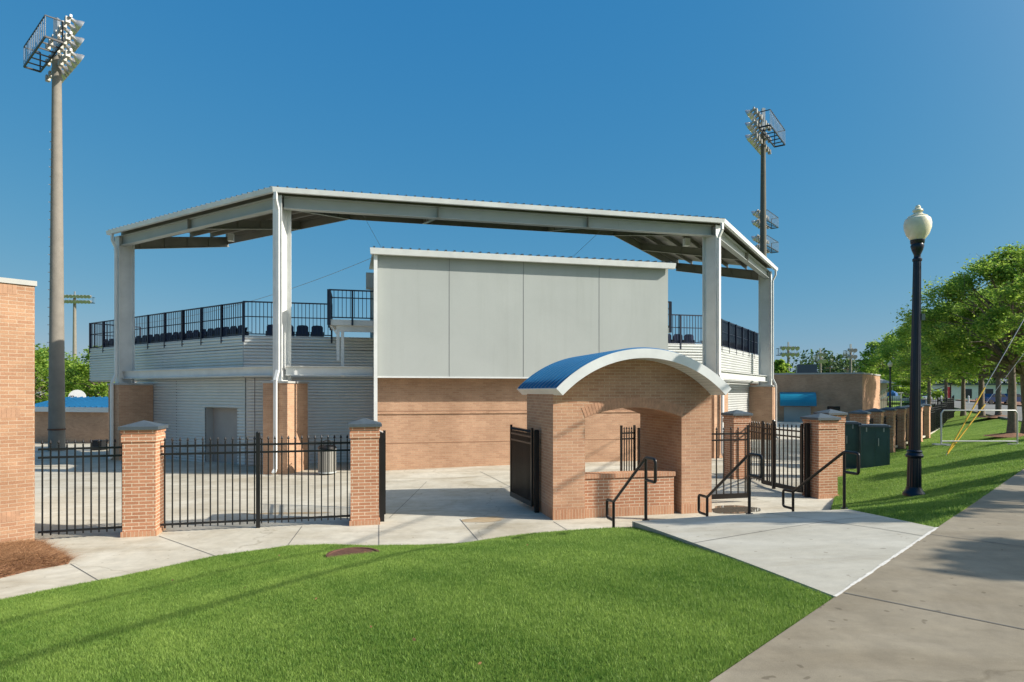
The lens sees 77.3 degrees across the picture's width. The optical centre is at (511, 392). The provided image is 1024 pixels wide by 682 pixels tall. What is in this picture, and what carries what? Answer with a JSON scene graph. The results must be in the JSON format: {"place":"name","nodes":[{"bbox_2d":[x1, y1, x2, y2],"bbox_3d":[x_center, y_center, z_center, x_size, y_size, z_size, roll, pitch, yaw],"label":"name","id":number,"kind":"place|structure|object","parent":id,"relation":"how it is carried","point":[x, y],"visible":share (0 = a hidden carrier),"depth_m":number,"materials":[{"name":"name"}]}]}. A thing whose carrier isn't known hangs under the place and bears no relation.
{"place":"outdoors","nodes":[
{"label":"outdoors","id":0,"kind":"place"},
{"bbox_2d":[0,526,833,681],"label":"lawn","id":1,"kind":"structure","parent":0,"point":[569,679],"depth_m":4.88,"materials":[{"name":"plant"}]},
{"bbox_2d":[326,547,378,557],"bbox_3d":[-2.429,2.518,9.782,0.800,0.112,0.800,0,0,0],"label":"manhole cover","id":2,"kind":"object","parent":1,"relation":"on","point":[345,551],"visible":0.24,"depth_m":9.94,"materials":[{"name":"metal"}]},
{"bbox_2d":[0,421,942,599],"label":"plaza","id":3,"kind":"structure","parent":0,"point":[432,506],"depth_m":14.76,"materials":[{"name":"concrete"}]},
{"bbox_2d":[0,277,36,542],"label":"brick building","id":4,"kind":"structure","parent":3,"relation":"on","point":[17,409],"depth_m":11.60,"materials":[{"name":"orange brick"}]},
{"bbox_2d":[0,537,84,577],"bbox_3d":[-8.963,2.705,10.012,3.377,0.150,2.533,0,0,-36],"label":"pine straw bed","id":5,"kind":"object","parent":3,"relation":"on","point":[20,563],"visible":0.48,"depth_m":10.00,"materials":[{"name":"brown plant"}]},
{"bbox_2d":[23,14,84,450],"bbox_3d":[-23.556,-7.833,32.905,4.369,22.867,1.724,0,0,42],"label":"light pole","id":6,"kind":"object","parent":3,"relation":"on","point":[58,76],"visible":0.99,"depth_m":32.77,"materials":[{"name":"metal"}]},
{"bbox_2d":[35,464,105,466],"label":"kerb","id":7,"kind":"structure","parent":3,"relation":"on","point":[54,465],"depth_m":25.58,"materials":[{"name":"concrete"}]},
{"bbox_2d":[35,396,107,442],"bbox_3d":[-26.571,1.763,40.050,6.358,2.973,5.900,0,0,0],"label":"dugout","id":8,"kind":"object","parent":3,"relation":"on","point":[86,419],"visible":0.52,"depth_m":38.15,"materials":[{"name":"brick"}]},
{"bbox_2d":[68,390,85,396],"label":"round sign","id":9,"kind":"object","parent":3,"relation":"on","point":[77,393],"visible":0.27,"depth_m":60.01,"materials":[{"name":"white paint"}]},
{"bbox_2d":[92,440,105,450],"bbox_3d":[-21.285,2.806,33.000,0.600,0.688,0.550,0,0,0],"label":"equipment case","id":10,"kind":"object","parent":3,"relation":"on","point":[95,443],"visible":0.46,"depth_m":32.75,"materials":[{"name":"black plastic"}]},
{"bbox_2d":[118,420,167,537],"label":"brick pillar","id":11,"kind":"structure","parent":3,"relation":"on","point":[142,483],"depth_m":12.20,"materials":[{"name":"brick"}]},
{"bbox_2d":[38,439,121,535],"bbox_3d":[-8.109,1.772,12.102,1.427,1.785,0.049,0,0,-20],"label":"picket fence","id":12,"kind":"object","parent":11,"relation":"attached to","point":[83,456],"visible":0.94,"depth_m":12.06,"materials":[{"name":"black metal"}]},
{"bbox_2d":[161,431,259,527],"bbox_3d":[-5.992,1.870,12.764,1.829,2.160,0.090,0,0,-15],"label":"picket fence","id":13,"kind":"object","parent":3,"relation":"on","point":[239,452],"visible":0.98,"depth_m":12.78,"materials":[{"name":"black metal"}]},
{"bbox_2d":[243,512,329,513],"bbox_3d":[-5.094,2.745,14.523,2.026,0.001,0.231,0,0,-5],"label":"damp stain","id":14,"kind":"object","parent":3,"relation":"on","point":[289,513],"visible":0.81,"depth_m":14.48,"materials":[{"name":"grey concrete"}]},
{"bbox_2d":[318,440,336,473],"bbox_3d":[-6.266,2.177,21.700,0.620,1.143,0.620,0,0,0],"label":"trash can","id":15,"kind":"object","parent":3,"relation":"on","point":[324,462],"visible":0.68,"depth_m":21.48,"materials":[{"name":"metal"}]},
{"bbox_2d":[348,418,381,525],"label":"brick pillar","id":16,"kind":"structure","parent":3,"relation":"on","point":[364,434],"depth_m":13.23,"materials":[{"name":"brick"}]},
{"bbox_2d":[260,434,349,523],"bbox_3d":[-4.272,1.772,13.214,1.816,1.785,0.049,0,0,-15],"label":"picket fence","id":17,"kind":"object","parent":16,"relation":"attached to","point":[314,517],"visible":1,"depth_m":13.19,"materials":[{"name":"black metal"}]},
{"bbox_2d":[379,432,384,521],"bbox_3d":[-2.773,1.905,13.636,0.110,2.090,0.110,0,0,-14],"label":"gate post","id":18,"kind":"object","parent":3,"relation":"on","point":[381,477],"visible":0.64,"depth_m":13.59,"materials":[{"name":"black metal"}]},
{"bbox_2d":[379,430,385,513],"bbox_3d":[-2.985,1.728,14.473,0.050,1.815,1.533,0,0,-19],"label":"gate leaf","id":19,"kind":"object","parent":18,"relation":"attached to","point":[384,431],"visible":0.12,"depth_m":13.75,"materials":[{"name":"black metal"}]},
{"bbox_2d":[89,335,757,465],"bbox_3d":[-2.628,0.510,31.341,36.384,5.380,11.726,0,0,-9],"label":"grandstand","id":20,"kind":"object","parent":3,"relation":"on","point":[207,408],"visible":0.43,"depth_m":25.65,"materials":[{"name":"silver metal"}]},
{"bbox_2d":[89,301,242,353],"bbox_3d":[-15.041,-2.703,29.284,13.401,1.554,2.498,0,0,35],"label":"guard railing","id":21,"kind":"object","parent":20,"relation":"on","point":[181,324],"visible":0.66,"depth_m":27.45,"materials":[{"name":"black metal"}]},
{"bbox_2d":[206,407,238,462],"bbox_3d":[-11.513,1.877,25.750,2.346,2.545,0.340,0,0,35],"label":"door","id":22,"kind":"structure","parent":20,"relation":"in","point":[221,423],"depth_m":26.16,"materials":[{"name":"grey paint"}]},
{"bbox_2d":[243,301,332,342],"bbox_3d":[-8.691,-2.713,24.900,3.298,1.574,0.190,0,0,-14],"label":"guard railing","id":23,"kind":"object","parent":20,"relation":"on","point":[294,317],"visible":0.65,"depth_m":24.91,"materials":[{"name":"black metal"}]},
{"bbox_2d":[296,325,308,335],"bbox_3d":[-8.344,-2.228,25.523,0.520,0.875,0.330,0,0,-14],"label":"stadium chair","id":24,"kind":"object","parent":20,"relation":"on","point":[300,329],"visible":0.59,"depth_m":25.39,"materials":[{"name":"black plastic"}]},
{"bbox_2d":[310,325,323,336],"bbox_3d":[-7.800,-2.228,25.654,0.520,0.875,0.330,0,0,-14],"label":"stadium chair","id":25,"kind":"object","parent":20,"relation":"on","point":[315,330],"visible":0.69,"depth_m":25.53,"materials":[{"name":"black plastic"}]},
{"bbox_2d":[668,314,701,348],"bbox_3d":[7.556,-2.713,28.813,3.305,1.574,0.190,0,0,-14],"label":"guard railing","id":26,"kind":"object","parent":20,"relation":"on","point":[680,327],"visible":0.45,"depth_m":28.78,"materials":[{"name":"black metal"}]},
{"bbox_2d":[684,334,694,343],"bbox_3d":[8.104,-2.228,29.485,0.520,0.875,0.330,0,0,-14],"label":"stadium chair","id":27,"kind":"object","parent":20,"relation":"on","point":[686,337],"visible":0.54,"depth_m":29.35,"materials":[{"name":"black plastic"}]},
{"bbox_2d":[721,319,757,358],"bbox_3d":[11.884,-2.713,33.622,0.190,1.574,10.539,0,0,32],"label":"guard railing","id":28,"kind":"object","parent":20,"relation":"on","point":[745,340],"visible":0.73,"depth_m":33.87,"materials":[{"name":"black metal"}]},
{"bbox_2d":[724,322,749,351],"bbox_3d":[12.138,-2.865,34.171,0.010,1.170,9.274,0,0,32],"label":"windscreen","id":29,"kind":"object","parent":28,"relation":"attached to","point":[734,337],"visible":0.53,"depth_m":33.22,"materials":[{"name":"black fabric"}]},
{"bbox_2d":[106,186,778,473],"bbox_3d":[-0.718,-2.534,29.706,33.670,11.321,12.705,0,0,-15],"label":"stadium canopy","id":30,"kind":"object","parent":3,"relation":"on","point":[279,214],"visible":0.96,"depth_m":25.82,"materials":[{"name":"white metal"}]},
{"bbox_2d":[462,516,503,521],"bbox_3d":[-0.608,2.745,13.791,0.964,0.001,0.564,0,0,-27],"label":"damp stain","id":31,"kind":"object","parent":3,"relation":"on","point":[488,519],"visible":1,"depth_m":13.80,"materials":[{"name":"beige concrete"}]},
{"bbox_2d":[369,246,675,469],"bbox_3d":[-0.196,-1.269,26.606,11.286,8.839,7.760,0,0,-14],"label":"press box","id":32,"kind":"object","parent":3,"relation":"on","point":[467,345],"visible":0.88,"depth_m":22.98,"materials":[{"name":"metal"}]},
{"bbox_2d":[140,258,370,323],"bbox_3d":[-14.382,-4.790,31.968,18.398,2.172,0.019,0,0,26],"label":"net cable","id":33,"kind":"object","parent":32,"relation":"attached to","point":[272,294],"visible":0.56,"depth_m":29.94,"materials":[{"name":"metal"}]},
{"bbox_2d":[330,319,373,376],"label":"viewing platform","id":34,"kind":"structure","parent":32,"relation":"attached to","point":[341,326],"depth_m":23.30,"materials":[{"name":"white paint"}]},
{"bbox_2d":[327,289,373,329],"bbox_3d":[-6.079,-3.077,24.283,1.708,1.304,2.188,0,0,-14],"label":"guard railing","id":35,"kind":"object","parent":34,"relation":"on","point":[330,297],"visible":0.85,"depth_m":23.26,"materials":[{"name":"black metal"}]},
{"bbox_2d":[366,272,373,289],"bbox_3d":[-5.346,-4.178,24.103,0.300,0.575,0.465,0,0,-14],"label":"loudspeaker","id":36,"kind":"object","parent":32,"relation":"attached to","point":[369,281],"visible":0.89,"depth_m":23.88,"materials":[{"name":"white paint"}]},
{"bbox_2d":[534,430,538,512],"bbox_3d":[0.561,1.905,14.650,0.110,2.090,0.110,0,0,-14],"label":"gate post","id":37,"kind":"object","parent":3,"relation":"on","point":[536,471],"visible":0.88,"depth_m":14.60,"materials":[{"name":"black metal"}]},
{"bbox_2d":[510,425,532,506],"bbox_3d":[0.221,1.728,15.463,0.050,1.815,1.624,0,0,-18],"label":"gate leaf","id":38,"kind":"object","parent":37,"relation":"attached to","point":[521,464],"visible":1,"depth_m":15.41,"materials":[{"name":"brown metal"}]},
{"bbox_2d":[517,347,730,519],"bbox_3d":[2.475,1.018,15.223,4.055,3.964,3.345,0,0,-14],"label":"ticket kiosk","id":39,"kind":"object","parent":3,"relation":"on","point":[666,395],"visible":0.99,"depth_m":14.24,"materials":[{"name":"brick"}]},
{"bbox_2d":[712,425,748,498],"bbox_3d":[5.139,1.728,15.809,1.604,1.815,0.051,0,0,-14],"label":"gate leaf","id":40,"kind":"object","parent":39,"relation":"attached to","point":[730,495],"visible":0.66,"depth_m":15.88,"materials":[{"name":"brown metal"}]},
{"bbox_2d":[637,428,639,470],"bbox_3d":[3.453,1.955,17.300,0.110,1.990,0.110,0,0,-14],"label":"gate post","id":41,"kind":"object","parent":3,"relation":"on","point":[638,446],"visible":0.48,"depth_m":17.26,"materials":[{"name":"black metal"}]},
{"bbox_2d":[620,425,635,470],"bbox_3d":[3.124,1.762,17.250,0.476,1.745,0.050,0,0,-25],"label":"gate leaf","id":42,"kind":"object","parent":41,"relation":"attached to","point":[628,439],"visible":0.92,"depth_m":17.26,"materials":[{"name":"brown metal"}]},
{"bbox_2d":[712,505,760,513],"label":"puddle","id":43,"kind":"object","parent":3,"relation":"on","point":[731,509],"visible":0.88,"depth_m":14.98,"materials":[{"name":"brown liquid"}]},
{"bbox_2d":[721,410,752,478],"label":"brick pillar","id":44,"kind":"structure","parent":3,"relation":"on","point":[734,420],"depth_m":19.68,"materials":[{"name":"brick"}]},
{"bbox_2d":[749,420,775,488],"bbox_3d":[7.320,1.850,18.940,0.090,2.160,2.170,0,0,0],"label":"picket fence","id":45,"kind":"object","parent":3,"relation":"on","point":[773,448],"visible":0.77,"depth_m":18.81,"materials":[{"name":"brown metal"}]},
{"bbox_2d":[745,107,784,256],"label":"light pole","id":46,"kind":"object","parent":3,"relation":"on","point":[763,126],"visible":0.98,"depth_m":41.84,"materials":[{"name":"metal"}]},
{"bbox_2d":[751,209,778,252],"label":"light pole","id":47,"kind":"object","parent":3,"relation":"on","point":[756,238],"visible":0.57,"depth_m":74.52,"materials":[{"name":"metal"}]},
{"bbox_2d":[804,423,809,496],"bbox_3d":[7.692,1.875,16.674,0.110,2.150,0.110,0,0,-14],"label":"gate post","id":48,"kind":"object","parent":3,"relation":"on","point":[807,457],"visible":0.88,"depth_m":16.63,"materials":[{"name":"black metal"}]},
{"bbox_2d":[761,421,803,492],"bbox_3d":[7.394,1.728,17.564,0.050,1.815,1.750,0,0,-13],"label":"gate leaf","id":49,"kind":"object","parent":48,"relation":"attached to","point":[779,484],"visible":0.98,"depth_m":17.46,"materials":[{"name":"brown metal"}]},
{"bbox_2d":[750,364,880,421],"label":"brick building","id":50,"kind":"structure","parent":3,"relation":"on","point":[805,389],"depth_m":57.23,"materials":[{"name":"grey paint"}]},
{"bbox_2d":[784,407,810,421],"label":"roller door","id":51,"kind":"structure","parent":50,"relation":"in","point":[793,414],"depth_m":57.81,"materials":[{"name":"grey paint"}]},
{"bbox_2d":[800,413,840,498],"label":"brick pillar","id":52,"kind":"structure","parent":3,"relation":"on","point":[824,428],"depth_m":16.50,"materials":[{"name":"brick"}]},
{"bbox_2d":[782,451,859,511],"bbox_3d":[5.312,1.902,11.092,0.109,1.896,1.852,0,0,-14],"label":"stair handrail","id":53,"kind":"object","parent":3,"relation":"on","point":[843,453],"visible":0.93,"depth_m":10.54,"materials":[{"name":"brown metal"}]},
{"bbox_2d":[813,409,847,476],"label":"brick pillar","id":54,"kind":"structure","parent":3,"relation":"on","point":[841,433],"depth_m":19.75,"materials":[{"name":"brick"}]},
{"bbox_2d":[848,410,870,423],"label":"brick pillar","id":55,"kind":"structure","parent":3,"relation":"on","point":[861,416],"depth_m":25.17,"materials":[{"name":"brick"}]},
{"bbox_2d":[865,408,884,423],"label":"brick pillar","id":56,"kind":"structure","parent":3,"relation":"on","point":[876,415],"depth_m":27.43,"materials":[{"name":"brick"}]},
{"bbox_2d":[881,407,896,452],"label":"brick pillar","id":57,"kind":"structure","parent":3,"relation":"on","point":[889,413],"depth_m":29.68,"materials":[{"name":"brick"}]},
{"bbox_2d":[891,406,906,449],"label":"brick pillar","id":58,"kind":"structure","parent":3,"relation":"on","point":[901,427],"depth_m":32.02,"materials":[{"name":"brick"}]},
{"bbox_2d":[901,405,908,445],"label":"brick pillar","id":59,"kind":"structure","parent":3,"relation":"on","point":[907,410],"depth_m":34.35,"materials":[{"name":"brick"}]},
{"bbox_2d":[921,405,923,441],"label":"brick pillar","id":60,"kind":"structure","parent":3,"relation":"on","point":[922,423],"depth_m":36.65,"materials":[{"name":"brick"}]},
{"bbox_2d":[921,403,931,438],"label":"brick pillar","id":61,"kind":"structure","parent":3,"relation":"on","point":[926,408],"depth_m":39.20,"materials":[{"name":"brick"}]},
{"bbox_2d":[930,407,934,432],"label":"picket fence","id":62,"kind":"object","parent":3,"relation":"on","point":[932,419],"visible":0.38,"depth_m":42.97,"materials":[{"name":"black metal"}]},
{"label":"steps","id":63,"kind":"structure","parent":3,"relation":"on","visible":0},
{"bbox_2d":[606,456,656,527],"bbox_3d":[1.853,1.898,10.053,0.109,1.904,1.785,0,0,-14],"label":"stair handrail","id":64,"kind":"object","parent":63,"relation":"on","point":[646,480],"visible":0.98,"depth_m":9.51,"materials":[{"name":"brown metal"}]},
{"bbox_2d":[697,453,762,516],"bbox_3d":[3.556,1.893,10.519,0.109,1.913,1.806,0,0,-14],"label":"stair handrail","id":65,"kind":"object","parent":63,"relation":"on","point":[725,478],"visible":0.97,"depth_m":9.98,"materials":[{"name":"brown metal"}]},
{"bbox_2d":[0,0,1023,393],"label":"sky","id":66,"kind":"structure","parent":0,"point":[885,109],"materials":[{"name":"blue"}]},
{"bbox_2d":[632,509,935,596],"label":"ramp","id":67,"kind":"structure","parent":0,"point":[831,553],"depth_m":7.31,"materials":[{"name":"concrete"}]},
{"bbox_2d":[710,469,1023,681],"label":"pavement","id":68,"kind":"structure","parent":0,"point":[943,602],"depth_m":4.50,"materials":[{"name":"grey concrete"}]},
{"bbox_2d":[887,401,957,411],"bbox_3d":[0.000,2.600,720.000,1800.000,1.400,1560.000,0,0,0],"label":"ground","id":69,"kind":"structure","parent":0,"point":[897,403],"depth_m":186.91,"materials":[{"name":"soil"}]},
{"bbox_2d":[35,343,67,402],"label":"tree","id":70,"kind":"object","parent":69,"relation":"on","point":[40,367],"visible":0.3,"depth_m":74.30,"materials":[{"name":"green plant"}]},
{"bbox_2d":[35,344,79,403],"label":"tree","id":71,"kind":"object","parent":69,"relation":"on","point":[67,363],"visible":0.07,"depth_m":82.53,"materials":[{"name":"green plant"}]},
{"bbox_2d":[44,363,103,396],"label":"tree","id":72,"kind":"object","parent":69,"relation":"on","point":[79,384],"visible":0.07,"depth_m":76.79,"materials":[{"name":"green plant"}]},
{"bbox_2d":[64,291,94,359],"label":"light pole","id":73,"kind":"object","parent":69,"relation":"on","point":[74,301],"visible":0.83,"depth_m":121.72,"materials":[{"name":"metal"}]},
{"bbox_2d":[65,345,114,396],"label":"tree","id":74,"kind":"object","parent":69,"relation":"on","point":[82,371],"visible":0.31,"depth_m":68.38,"materials":[{"name":"green plant"}]},
{"bbox_2d":[774,359,793,372],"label":"tree","id":75,"kind":"object","parent":69,"relation":"on","point":[781,366],"visible":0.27,"depth_m":109.00,"materials":[{"name":"green plant"}]},
{"bbox_2d":[776,342,799,370],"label":"light pole","id":76,"kind":"object","parent":69,"relation":"on","point":[788,348],"visible":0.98,"depth_m":149.17,"materials":[{"name":"metal"}]},
{"bbox_2d":[813,348,826,372],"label":"light pole","id":77,"kind":"object","parent":69,"relation":"on","point":[820,360],"visible":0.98,"depth_m":149.74,"materials":[{"name":"concrete"}]},
{"bbox_2d":[843,344,857,371],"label":"light pole","id":78,"kind":"object","parent":69,"relation":"on","point":[850,355],"visible":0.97,"depth_m":149.75,"materials":[{"name":"metal"}]},
{"bbox_2d":[888,361,892,407],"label":"lamp post","id":79,"kind":"object","parent":69,"relation":"on","point":[890,364],"visible":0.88,"depth_m":69.92,"materials":[{"name":"black metal"}]},
{"bbox_2d":[880,379,902,408],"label":"house","id":80,"kind":"structure","parent":69,"relation":"on","point":[883,390],"depth_m":92.50,"materials":[{"name":"grey glass"}]},
{"bbox_2d":[854,332,933,405],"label":"tree","id":81,"kind":"object","parent":69,"relation":"on","point":[867,367],"visible":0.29,"depth_m":119.43,"materials":[{"name":"green plant"}]},
{"bbox_2d":[789,348,1019,401],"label":"woods","id":82,"kind":"object","parent":69,"relation":"on","point":[832,363],"visible":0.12,"depth_m":199.75,"materials":[{"name":"green plant"}]},
{"bbox_2d":[866,328,942,383],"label":"street tree","id":83,"kind":"object","parent":69,"relation":"on","point":[884,343],"visible":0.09,"depth_m":89.70,"materials":[{"name":"green plant"}]},
{"bbox_2d":[870,307,943,407],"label":"street tree","id":84,"kind":"object","parent":69,"relation":"on","point":[887,356],"visible":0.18,"depth_m":74.97,"materials":[{"name":"green plant"}]},
{"bbox_2d":[882,342,966,398],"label":"tree","id":85,"kind":"object","parent":69,"relation":"on","point":[905,383],"visible":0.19,"depth_m":104.10,"materials":[{"name":"green plant"}]},
{"bbox_2d":[893,305,977,398],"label":"street tree","id":86,"kind":"object","parent":69,"relation":"on","point":[900,347],"visible":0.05,"depth_m":68.03,"materials":[{"name":"green plant"}]},
{"bbox_2d":[888,383,1020,400],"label":"warehouse","id":87,"kind":"structure","parent":69,"relation":"on","point":[971,391],"depth_m":166.33,"materials":[{"name":"white paint"}]},
{"bbox_2d":[955,400,1021,406],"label":"mulch bank","id":88,"kind":"structure","parent":69,"relation":"on","point":[1018,403],"depth_m":101.29,"materials":[{"name":"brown wood"}]},
{"bbox_2d":[831,409,1023,526],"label":"lawn","id":89,"kind":"structure","parent":0,"point":[957,420],"depth_m":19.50,"materials":[{"name":"plant"}]},
{"bbox_2d":[845,421,860,468],"bbox_3d":[11.750,2.015,22.900,1.300,1.950,1.150,0,0,18],"label":"utility cabinet","id":90,"kind":"object","parent":89,"relation":"on","point":[852,435],"visible":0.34,"depth_m":22.38,"materials":[{"name":"metal"}]},
{"bbox_2d":[856,424,891,468],"bbox_3d":[12.550,2.035,22.200,1.110,1.830,1.050,0,0,24],"label":"utility cabinet","id":91,"kind":"object","parent":89,"relation":"on","point":[874,445],"visible":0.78,"depth_m":21.84,"materials":[{"name":"metal"}]},
{"bbox_2d":[902,205,931,496],"bbox_3d":[8.110,-0.841,12.850,0.492,5.838,0.492,1,0,0],"label":"lamp post","id":92,"kind":"object","parent":89,"relation":"on","point":[917,225],"visible":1,"depth_m":12.78,"materials":[{"name":"black metal"}]},
{"bbox_2d":[934,404,941,430],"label":"picket fence","id":93,"kind":"object","parent":89,"relation":"on","point":[937,415],"visible":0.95,"depth_m":45.80,"materials":[{"name":"black metal"}]},
{"bbox_2d":[891,297,992,415],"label":"street tree","id":94,"kind":"object","parent":89,"relation":"on","point":[925,370],"visible":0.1,"depth_m":56.58,"materials":[{"name":"green plant"}]},
{"bbox_2d":[941,401,946,424],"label":"picket fence","id":95,"kind":"object","parent":89,"relation":"on","point":[944,413],"visible":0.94,"depth_m":50.98,"materials":[{"name":"black metal"}]},
{"bbox_2d":[946,398,953,419],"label":"picket fence","id":96,"kind":"object","parent":89,"relation":"on","point":[950,406],"visible":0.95,"depth_m":54.90,"materials":[{"name":"black metal"}]},
{"bbox_2d":[892,241,1023,432],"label":"street tree","id":97,"kind":"object","parent":89,"relation":"on","point":[1002,324],"visible":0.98,"depth_m":26.88,"materials":[{"name":"green plant"}]},
{"bbox_2d":[921,286,1019,414],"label":"street tree","id":98,"kind":"object","parent":89,"relation":"on","point":[998,376],"visible":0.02,"depth_m":47.06,"materials":[{"name":"green plant"}]},
{"bbox_2d":[932,410,1017,445],"bbox_3d":[15.185,1.142,20.800,2.970,1.147,0.700,0,0,0],"label":"crowd barrier","id":99,"kind":"object","parent":89,"relation":"on","point":[941,441],"visible":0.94,"depth_m":20.78,"materials":[{"name":"metal"}]},
{"bbox_2d":[928,283,1023,433],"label":"street tree","id":100,"kind":"object","parent":89,"relation":"on","point":[1020,371],"visible":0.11,"depth_m":30.65,"materials":[{"name":"green plant"}]},
{"bbox_2d":[984,433,1023,437],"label":"mulch ring","id":101,"kind":"object","parent":89,"relation":"on","point":[1010,435],"visible":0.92,"depth_m":26.73,"materials":[{"name":"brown wood"}]},
{"bbox_2d":[931,400,1021,421],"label":"road","id":102,"kind":"structure","parent":0,"point":[969,405],"depth_m":71.84,"materials":[{"name":"grey asphalt"}]},
{"bbox_2d":[975,394,1007,403],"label":"parked car","id":103,"kind":"object","parent":102,"relation":"on","point":[1004,398],"visible":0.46,"depth_m":91.23,"materials":[{"name":"blue paint"}]},
{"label":"viewing platform","id":104,"kind":"object","parent":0,"visible":0},
{"bbox_2d":[668,301,671,332],"bbox_3d":[5.814,-3.087,27.147,1.038,1.284,2.188,0,0,-14],"label":"guard railing","id":105,"kind":"object","parent":104,"relation":"on","point":[670,316],"visible":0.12,"depth_m":26.19,"materials":[{"name":"black metal"}]},
{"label":"utility pole","id":106,"kind":"object","parent":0,"visible":0},
{"bbox_2d":[946,319,1023,454],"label":"guy wire","id":107,"kind":"object","parent":106,"relation":"attached to","point":[951,447],"visible":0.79,"depth_m":21.02,"materials":[{"name":"metal"}]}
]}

